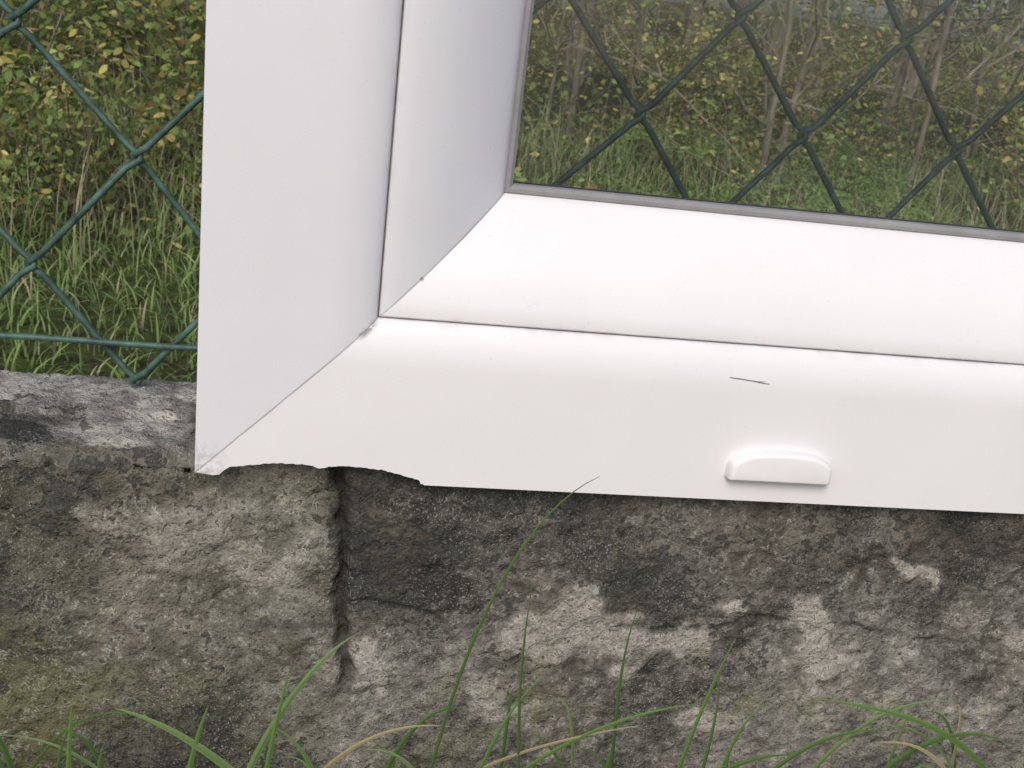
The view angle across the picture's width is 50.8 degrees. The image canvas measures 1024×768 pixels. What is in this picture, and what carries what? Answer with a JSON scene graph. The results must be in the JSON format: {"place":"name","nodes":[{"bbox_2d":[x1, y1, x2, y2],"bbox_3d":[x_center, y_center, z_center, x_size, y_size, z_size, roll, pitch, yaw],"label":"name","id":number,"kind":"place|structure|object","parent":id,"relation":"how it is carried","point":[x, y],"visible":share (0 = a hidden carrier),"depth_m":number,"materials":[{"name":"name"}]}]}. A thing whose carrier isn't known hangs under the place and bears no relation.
{"place":"outdoors","nodes":[
{"label":"outdoors","id":0,"kind":"place"},
{"bbox_2d":[0,476,1006,767],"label":"foreground grass","id":1,"kind":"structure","parent":0,"point":[272,730],"depth_m":0.47,"materials":[{"name":"green plant"}]},
{"bbox_2d":[0,0,1023,382],"bbox_3d":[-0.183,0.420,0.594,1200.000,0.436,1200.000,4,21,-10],"label":"ground","id":2,"kind":"structure","parent":0,"point":[90,360],"depth_m":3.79,"materials":[{"name":"green plant"}]},
{"bbox_2d":[5,0,32,23],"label":"young tree","id":3,"kind":"object","parent":2,"relation":"on","point":[11,6],"visible":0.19,"depth_m":3.89,"materials":[{"name":"green plant"}]},
{"bbox_2d":[13,0,78,68],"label":"young tree","id":4,"kind":"object","parent":2,"relation":"on","point":[54,16],"visible":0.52,"depth_m":4.36,"materials":[{"name":"green plant"}]},
{"bbox_2d":[0,106,93,247],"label":"shrub","id":5,"kind":"object","parent":2,"relation":"on","point":[3,184],"visible":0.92,"depth_m":2.51,"materials":[{"name":"green plant"}]},
{"bbox_2d":[0,0,101,195],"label":"shrub","id":6,"kind":"object","parent":2,"relation":"on","point":[7,60],"visible":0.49,"depth_m":3.01,"materials":[{"name":"green plant"}]},
{"bbox_2d":[0,0,113,86],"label":"shrub","id":7,"kind":"object","parent":2,"relation":"on","point":[64,37],"visible":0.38,"depth_m":4.69,"materials":[{"name":"green plant"}]},
{"bbox_2d":[0,0,136,91],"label":"shrub","id":8,"kind":"object","parent":2,"relation":"on","point":[72,39],"visible":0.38,"depth_m":4.66,"materials":[{"name":"green plant"}]},
{"bbox_2d":[0,0,140,75],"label":"young tree","id":9,"kind":"object","parent":2,"relation":"on","point":[46,73],"visible":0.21,"depth_m":4.62,"materials":[{"name":"green plant"}]},
{"bbox_2d":[6,3,179,85],"bbox_3d":[-2.333,-3.131,4.554,2.849,4.676,2.312,22,25,34],"label":"young tree","id":10,"kind":"object","parent":2,"relation":"on","point":[155,25],"visible":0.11,"depth_m":4.95,"materials":[{"name":"green plant"}]},
{"bbox_2d":[0,0,205,227],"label":"shrub","id":11,"kind":"object","parent":2,"relation":"on","point":[42,99],"visible":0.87,"depth_m":2.79,"materials":[{"name":"green plant"}]},
{"bbox_2d":[68,0,143,40],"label":"shrub","id":12,"kind":"object","parent":2,"relation":"on","point":[108,6],"visible":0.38,"depth_m":7.00,"materials":[{"name":"green plant"}]},
{"bbox_2d":[81,0,147,31],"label":"shrub","id":13,"kind":"object","parent":2,"relation":"on","point":[129,10],"visible":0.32,"depth_m":7.48,"materials":[{"name":"green plant"}]},
{"bbox_2d":[60,0,205,168],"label":"shrub","id":14,"kind":"object","parent":2,"relation":"on","point":[181,92],"visible":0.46,"depth_m":3.42,"materials":[{"name":"green plant"}]},
{"bbox_2d":[152,0,187,69],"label":"young tree","id":15,"kind":"object","parent":2,"relation":"on","point":[181,24],"visible":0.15,"depth_m":6.56,"materials":[{"name":"brown plant"}]},
{"bbox_2d":[144,75,202,203],"bbox_3d":[-0.795,-0.646,2.941,0.348,0.513,0.648,-5,24,-31],"label":"shrub","id":16,"kind":"object","parent":2,"relation":"on","point":[198,160],"visible":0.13,"depth_m":3.01,"materials":[{"name":"green plant"}]},
{"bbox_2d":[0,370,1023,767],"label":"concrete wall","id":17,"kind":"structure","parent":2,"relation":"on","point":[146,570],"depth_m":0.51,"materials":[{"name":"grey concrete"}]},
{"bbox_2d":[213,0,1023,498],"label":"window","id":18,"kind":"structure","parent":17,"relation":"on","point":[319,360],"depth_m":0.45,"materials":[{"name":"white plastic"}]},
{"bbox_2d":[195,0,226,474],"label":"lip","id":19,"kind":"object","parent":18,"relation":"attached to","point":[215,52],"visible":1,"depth_m":0.42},
{"bbox_2d":[212,458,1023,513],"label":"lip bottom","id":20,"kind":"object","parent":18,"relation":"attached to","point":[492,480],"visible":1,"depth_m":0.49,"materials":[{"name":"white plastic"}]},
{"bbox_2d":[377,0,1023,364],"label":"frame groove","id":21,"kind":"object","parent":18,"relation":"attached to","point":[542,328],"visible":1,"depth_m":0.45},
{"bbox_2d":[379,0,1023,363],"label":"sash","id":22,"kind":"object","parent":18,"relation":"attached to","point":[468,239],"visible":0.88,"depth_m":0.47,"materials":[{"name":"white plastic"}]},
{"bbox_2d":[504,0,1023,242],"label":"glazing gasket","id":23,"kind":"object","parent":22,"relation":"attached to","point":[511,187],"visible":1,"depth_m":0.48,"materials":[{"name":"grey rubber"}]},
{"bbox_2d":[513,181,1023,231],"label":"glazing gasket","id":24,"kind":"object","parent":22,"relation":"attached to","point":[763,206],"visible":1,"depth_m":0.50,"materials":[{"name":"grey rubber"}]},
{"bbox_2d":[0,0,1023,385],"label":"chain link fence","id":25,"kind":"object","parent":2,"relation":"on","point":[136,154],"visible":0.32,"depth_m":0.51,"materials":[{"name":"green metal"}]},
{"bbox_2d":[0,0,1023,253],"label":"undergrowth","id":26,"kind":"object","parent":2,"relation":"on","point":[546,124],"visible":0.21,"depth_m":5.62,"materials":[{"name":"green plant"}]},
{"bbox_2d":[522,66,545,114],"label":"shrub","id":27,"kind":"object","parent":2,"relation":"on","point":[531,91],"visible":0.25,"depth_m":5.98,"materials":[{"name":"green plant"}]},
{"bbox_2d":[531,0,570,68],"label":"shrub","id":28,"kind":"object","parent":2,"relation":"on","point":[548,47],"visible":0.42,"depth_m":9.50,"materials":[{"name":"green plant"}]},
{"bbox_2d":[522,0,590,141],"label":"young tree","id":29,"kind":"object","parent":2,"relation":"on","point":[539,37],"visible":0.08,"depth_m":5.91,"materials":[{"name":"brown plant"}]},
{"bbox_2d":[561,0,597,84],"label":"deciduous tree","id":30,"kind":"object","parent":2,"relation":"on","point":[570,51],"visible":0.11,"depth_m":7.93,"materials":[{"name":"brown plant"}]},
{"bbox_2d":[533,0,695,137],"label":"young tree","id":31,"kind":"object","parent":2,"relation":"on","point":[558,46],"visible":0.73,"depth_m":5.47,"materials":[{"name":"brown plant"}]},
{"bbox_2d":[593,0,638,54],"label":"shrub","id":32,"kind":"object","parent":2,"relation":"on","point":[617,2],"visible":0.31,"depth_m":12.74,"materials":[{"name":"green plant"}]},
{"bbox_2d":[525,0,739,120],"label":"young tree","id":33,"kind":"object","parent":2,"relation":"on","point":[570,73],"visible":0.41,"depth_m":6.82,"materials":[{"name":"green plant"}]},
{"bbox_2d":[570,169,719,200],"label":"fern","id":34,"kind":"object","parent":2,"relation":"on","point":[627,188],"visible":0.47,"depth_m":4.01,"materials":[{"name":"green plant"}]},
{"bbox_2d":[643,9,648,47],"bbox_3d":[2.173,-9.241,15.632,4.534,8.574,4.312,17,22,24],"label":"deciduous tree","id":35,"kind":"object","parent":2,"relation":"on","point":[646,18],"visible":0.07,"depth_m":16.45,"materials":[{"name":"grey plant"}]},
{"bbox_2d":[529,0,778,137],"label":"young tree","id":36,"kind":"object","parent":2,"relation":"on","point":[577,70],"visible":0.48,"depth_m":5.75,"materials":[{"name":"brown plant"}]},
{"bbox_2d":[560,0,761,124],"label":"young tree","id":37,"kind":"object","parent":2,"relation":"on","point":[624,102],"visible":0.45,"depth_m":6.61,"materials":[{"name":"brown plant"}]},
{"bbox_2d":[612,117,723,148],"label":"fern","id":38,"kind":"object","parent":2,"relation":"on","point":[625,118],"visible":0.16,"depth_m":5.51,"materials":[{"name":"green plant"}]},
{"bbox_2d":[626,111,714,171],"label":"shrub","id":39,"kind":"object","parent":2,"relation":"on","point":[649,141],"visible":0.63,"depth_m":4.92,"materials":[{"name":"green plant"}]},
{"bbox_2d":[642,14,713,78],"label":"shrub","id":40,"kind":"object","parent":2,"relation":"on","point":[677,61],"visible":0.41,"depth_m":10.26,"materials":[{"name":"green plant"}]},
{"bbox_2d":[605,123,754,169],"bbox_3d":[0.719,-1.058,4.890,0.638,0.204,0.659,5,21,-6],"label":"fern","id":41,"kind":"object","parent":2,"relation":"on","point":[673,147],"visible":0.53,"depth_m":4.82,"materials":[{"name":"green plant"}]},
{"bbox_2d":[590,0,777,165],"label":"shrub","id":42,"kind":"object","parent":2,"relation":"on","point":[683,91],"visible":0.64,"depth_m":5.17,"materials":[{"name":"green plant"}]},
{"bbox_2d":[625,187,750,203],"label":"fern","id":43,"kind":"object","parent":2,"relation":"on","point":[742,201],"visible":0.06,"depth_m":3.84,"materials":[{"name":"green plant"}]},
{"bbox_2d":[683,0,698,44],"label":"deciduous tree","id":44,"kind":"object","parent":2,"relation":"on","point":[692,13],"visible":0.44,"depth_m":19.20,"materials":[{"name":"grey plant"}]},
{"bbox_2d":[541,0,842,170],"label":"young tree","id":45,"kind":"object","parent":2,"relation":"on","point":[642,20],"visible":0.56,"depth_m":5.38,"materials":[{"name":"green plant"}]},
{"bbox_2d":[691,3,702,44],"bbox_3d":[4.069,-10.978,18.571,3.580,10.155,3.958,3,21,-11],"label":"deciduous tree","id":46,"kind":"object","parent":2,"relation":"on","point":[700,5],"visible":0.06,"depth_m":20.06,"materials":[{"name":"grey plant"}]},
{"bbox_2d":[658,122,746,147],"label":"fern","id":47,"kind":"object","parent":2,"relation":"on","point":[701,132],"visible":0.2,"depth_m":5.81,"materials":[{"name":"green plant"}]},
{"bbox_2d":[718,134,773,154],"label":"fern","id":48,"kind":"object","parent":2,"relation":"on","point":[745,149],"visible":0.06,"depth_m":5.97,"materials":[{"name":"green plant"}]},
{"bbox_2d":[727,34,767,88],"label":"shrub","id":49,"kind":"object","parent":2,"relation":"on","point":[743,69],"visible":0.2,"depth_m":10.46,"materials":[{"name":"green plant"}]},
{"bbox_2d":[711,149,797,180],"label":"fern","id":50,"kind":"object","parent":2,"relation":"on","point":[737,162],"visible":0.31,"depth_m":5.09,"materials":[{"name":"green plant"}]},
{"bbox_2d":[748,0,768,52],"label":"deciduous tree","id":51,"kind":"object","parent":2,"relation":"on","point":[765,6],"visible":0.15,"depth_m":20.09,"materials":[{"name":"grey plant"}]},
{"bbox_2d":[734,140,800,158],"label":"fern","id":52,"kind":"object","parent":2,"relation":"on","point":[770,150],"visible":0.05,"depth_m":5.78,"materials":[{"name":"green plant"}]},
{"bbox_2d":[518,0,1019,203],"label":"young tree","id":53,"kind":"object","parent":2,"relation":"on","point":[769,120],"visible":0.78,"depth_m":4.46,"materials":[{"name":"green plant"}]},
{"bbox_2d":[767,0,774,41],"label":"deciduous tree","id":54,"kind":"object","parent":2,"relation":"on","point":[770,20],"visible":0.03,"depth_m":17.61,"materials":[{"name":"grey plant"}]},
{"bbox_2d":[757,0,789,140],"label":"deciduous tree","id":55,"kind":"object","parent":2,"relation":"on","point":[775,26],"visible":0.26,"depth_m":6.49,"materials":[{"name":"brown plant"}]},
{"bbox_2d":[532,0,1023,72],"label":"distant trees","id":56,"kind":"object","parent":2,"relation":"on","point":[745,3],"visible":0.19,"depth_m":26.84,"materials":[{"name":"green plant"}]},
{"bbox_2d":[678,0,881,157],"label":"shrub","id":57,"kind":"object","parent":2,"relation":"on","point":[743,79],"visible":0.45,"depth_m":5.77,"materials":[{"name":"green plant"}]},
{"bbox_2d":[709,172,861,214],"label":"fern","id":58,"kind":"object","parent":2,"relation":"on","point":[755,195],"visible":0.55,"depth_m":4.00,"materials":[{"name":"green plant"}]},
{"bbox_2d":[728,110,849,183],"bbox_3d":[1.317,-1.159,5.239,0.651,0.418,0.521,18,23,25],"label":"shrub","id":59,"kind":"object","parent":2,"relation":"on","point":[828,133],"visible":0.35,"depth_m":5.14,"materials":[{"name":"green plant"}]},
{"bbox_2d":[720,131,867,208],"bbox_3d":[1.116,-0.878,4.432,0.547,0.350,0.437,3,21,-12],"label":"shrub","id":60,"kind":"object","parent":2,"relation":"on","point":[803,165],"visible":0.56,"depth_m":4.39,"materials":[{"name":"green plant"}]},
{"bbox_2d":[744,164,844,201],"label":"fern","id":61,"kind":"object","parent":2,"relation":"on","point":[790,180],"visible":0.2,"depth_m":4.66,"materials":[{"name":"green plant"}]},
{"bbox_2d":[658,0,949,164],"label":"shrub","id":62,"kind":"object","parent":2,"relation":"on","point":[790,89],"visible":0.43,"depth_m":5.63,"materials":[{"name":"green plant"}]},
{"bbox_2d":[792,0,833,132],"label":"deciduous tree","id":63,"kind":"object","parent":2,"relation":"on","point":[815,84],"visible":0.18,"depth_m":7.46,"materials":[{"name":"brown plant"}]},
{"bbox_2d":[769,140,884,170],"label":"fern","id":64,"kind":"object","parent":2,"relation":"on","point":[831,152],"visible":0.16,"depth_m":5.56,"materials":[{"name":"green plant"}]},
{"bbox_2d":[771,160,919,203],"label":"fern","id":65,"kind":"object","parent":2,"relation":"on","point":[836,178],"visible":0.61,"depth_m":4.46,"materials":[{"name":"green plant"}]},
{"bbox_2d":[784,149,908,197],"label":"fern","id":66,"kind":"object","parent":2,"relation":"on","point":[808,158],"visible":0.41,"depth_m":4.84,"materials":[{"name":"green plant"}]},
{"bbox_2d":[792,0,905,97],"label":"shrub","id":67,"kind":"object","parent":2,"relation":"on","point":[839,42],"visible":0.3,"depth_m":10.84,"materials":[{"name":"green plant"}]},
{"bbox_2d":[679,0,1023,207],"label":"young tree","id":68,"kind":"object","parent":2,"relation":"on","point":[925,123],"visible":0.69,"depth_m":4.57,"materials":[{"name":"brown plant"}]},
{"bbox_2d":[801,136,911,173],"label":"fern","id":69,"kind":"object","parent":2,"relation":"on","point":[841,148],"visible":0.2,"depth_m":5.64,"materials":[{"name":"green plant"}]},
{"bbox_2d":[777,180,944,222],"bbox_3d":[1.216,-0.587,3.791,0.560,0.173,0.542,6,20,-3],"label":"fern","id":70,"kind":"object","parent":2,"relation":"on","point":[924,212],"visible":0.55,"depth_m":3.81,"materials":[{"name":"green plant"}]},
{"bbox_2d":[830,0,913,101],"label":"shrub","id":71,"kind":"object","parent":2,"relation":"on","point":[866,70],"visible":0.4,"depth_m":11.00,"materials":[{"name":"green plant"}]},
{"bbox_2d":[818,175,930,209],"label":"fern","id":72,"kind":"object","parent":2,"relation":"on","point":[859,190],"visible":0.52,"depth_m":4.42,"materials":[{"name":"green plant"}]},
{"bbox_2d":[728,0,1023,188],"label":"young tree","id":73,"kind":"object","parent":2,"relation":"on","point":[798,89],"visible":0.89,"depth_m":4.72,"materials":[{"name":"brown plant"}]},
{"bbox_2d":[819,49,933,177],"bbox_3d":[1.808,-1.313,5.383,0.522,0.667,0.606,-5,24,-30],"label":"shrub","id":74,"kind":"object","parent":2,"relation":"on","point":[889,130],"visible":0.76,"depth_m":5.36,"materials":[{"name":"green plant"}]},
{"bbox_2d":[853,176,940,202],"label":"fern","id":75,"kind":"object","parent":2,"relation":"on","point":[875,183],"visible":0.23,"depth_m":4.64,"materials":[{"name":"green plant"}]},
{"bbox_2d":[875,1,919,127],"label":"deciduous tree","id":76,"kind":"object","parent":2,"relation":"on","point":[898,72],"visible":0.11,"depth_m":8.19,"materials":[{"name":"brown plant"}]},
{"bbox_2d":[846,188,951,221],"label":"fern","id":77,"kind":"object","parent":2,"relation":"on","point":[918,199],"visible":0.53,"depth_m":4.12,"materials":[{"name":"green plant"}]},
{"bbox_2d":[827,154,981,196],"bbox_3d":[1.713,-0.910,4.850,0.586,0.187,0.605,-2,23,-25],"label":"fern","id":78,"kind":"object","parent":2,"relation":"on","point":[869,167],"visible":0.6,"depth_m":4.78,"materials":[{"name":"green plant"}]},
{"bbox_2d":[866,173,943,197],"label":"fern","id":79,"kind":"object","parent":2,"relation":"on","point":[905,187],"visible":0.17,"depth_m":4.78,"materials":[{"name":"green plant"}]},
{"bbox_2d":[886,0,937,151],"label":"deciduous tree","id":80,"kind":"object","parent":2,"relation":"on","point":[910,73],"visible":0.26,"depth_m":6.98,"materials":[{"name":"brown plant"}]},
{"bbox_2d":[807,0,1023,181],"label":"young tree","id":81,"kind":"object","parent":2,"relation":"on","point":[933,56],"visible":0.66,"depth_m":5.15,"materials":[{"name":"brown plant"}]},
{"bbox_2d":[883,53,1003,164],"bbox_3d":[2.616,-1.686,6.644,0.655,0.722,0.565,8,20,2],"label":"shrub","id":82,"kind":"object","parent":2,"relation":"on","point":[922,112],"visible":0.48,"depth_m":6.65,"materials":[{"name":"green plant"}]},
{"bbox_2d":[872,0,1023,151],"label":"young tree","id":83,"kind":"object","parent":2,"relation":"on","point":[999,68],"visible":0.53,"depth_m":7.29,"materials":[{"name":"brown plant"}]},
{"bbox_2d":[874,0,1022,136],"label":"young tree","id":84,"kind":"object","parent":2,"relation":"on","point":[930,80],"visible":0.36,"depth_m":7.57,"materials":[{"name":"brown plant"}]},
{"bbox_2d":[873,0,1023,92],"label":"young tree","id":85,"kind":"object","parent":2,"relation":"on","point":[1005,51],"visible":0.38,"depth_m":7.22,"materials":[{"name":"brown plant"}]},
{"bbox_2d":[884,0,1023,143],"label":"young tree","id":86,"kind":"object","parent":2,"relation":"on","point":[978,48],"visible":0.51,"depth_m":7.07,"materials":[{"name":"brown plant"}]},
{"bbox_2d":[908,148,1000,177],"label":"fern","id":87,"kind":"object","parent":2,"relation":"on","point":[943,153],"visible":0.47,"depth_m":6.21,"materials":[{"name":"green plant"}]},
{"bbox_2d":[920,27,989,121],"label":"shrub","id":88,"kind":"object","parent":2,"relation":"on","point":[949,106],"visible":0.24,"depth_m":9.40,"materials":[{"name":"green plant"}]},
{"bbox_2d":[895,0,1023,187],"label":"young tree","id":89,"kind":"object","parent":2,"relation":"on","point":[958,78],"visible":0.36,"depth_m":5.97,"materials":[{"name":"brown plant"}]},
{"bbox_2d":[946,70,987,100],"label":"shrub","id":90,"kind":"object","parent":2,"relation":"on","point":[962,87],"visible":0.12,"depth_m":12.20,"materials":[{"name":"green plant"}]},
{"bbox_2d":[937,28,1006,91],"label":"shrub","id":91,"kind":"object","parent":2,"relation":"on","point":[962,61],"visible":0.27,"depth_m":13.41,"materials":[{"name":"green plant"}]},
{"bbox_2d":[933,0,1023,158],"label":"young tree","id":92,"kind":"object","parent":2,"relation":"on","point":[983,72],"visible":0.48,"depth_m":7.18,"materials":[{"name":"brown plant"}]},
{"bbox_2d":[962,151,1013,174],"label":"fern","id":93,"kind":"object","parent":2,"relation":"on","point":[984,162],"visible":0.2,"depth_m":6.42,"materials":[{"name":"green plant"}]},
{"bbox_2d":[954,102,1023,229],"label":"shrub","id":94,"kind":"object","parent":2,"relation":"on","point":[1014,171],"visible":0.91,"depth_m":4.52,"materials":[{"name":"green plant"}]},
{"bbox_2d":[958,148,1023,210],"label":"shrub","id":95,"kind":"object","parent":2,"relation":"on","point":[996,178],"visible":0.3,"depth_m":5.18,"materials":[{"name":"green plant"}]},
{"bbox_2d":[963,173,1023,211],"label":"fern","id":96,"kind":"object","parent":2,"relation":"on","point":[1003,192],"visible":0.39,"depth_m":5.14,"materials":[{"name":"green plant"}]},
{"bbox_2d":[965,9,1023,102],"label":"shrub","id":97,"kind":"object","parent":2,"relation":"on","point":[998,65],"visible":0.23,"depth_m":12.60,"materials":[{"name":"green plant"}]},
{"bbox_2d":[966,66,1023,128],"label":"shrub","id":98,"kind":"object","parent":2,"relation":"on","point":[999,95],"visible":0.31,"depth_m":9.11,"materials":[{"name":"green plant"}]},
{"bbox_2d":[987,101,1023,193],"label":"shrub","id":99,"kind":"object","parent":2,"relation":"on","point":[1011,133],"visible":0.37,"depth_m":5.89,"materials":[{"name":"green plant"}]},
{"bbox_2d":[988,0,1022,111],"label":"young tree","id":100,"kind":"object","parent":2,"relation":"on","point":[1022,19],"visible":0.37,"depth_m":7.50,"materials":[{"name":"brown plant"}]},
{"bbox_2d":[988,51,1023,117],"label":"shrub","id":101,"kind":"object","parent":2,"relation":"on","point":[1019,89],"visible":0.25,"depth_m":11.19,"materials":[{"name":"green plant"}]},
{"bbox_2d":[667,0,1023,46],"label":"sky","id":102,"kind":"structure","parent":0,"point":[883,11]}
]}

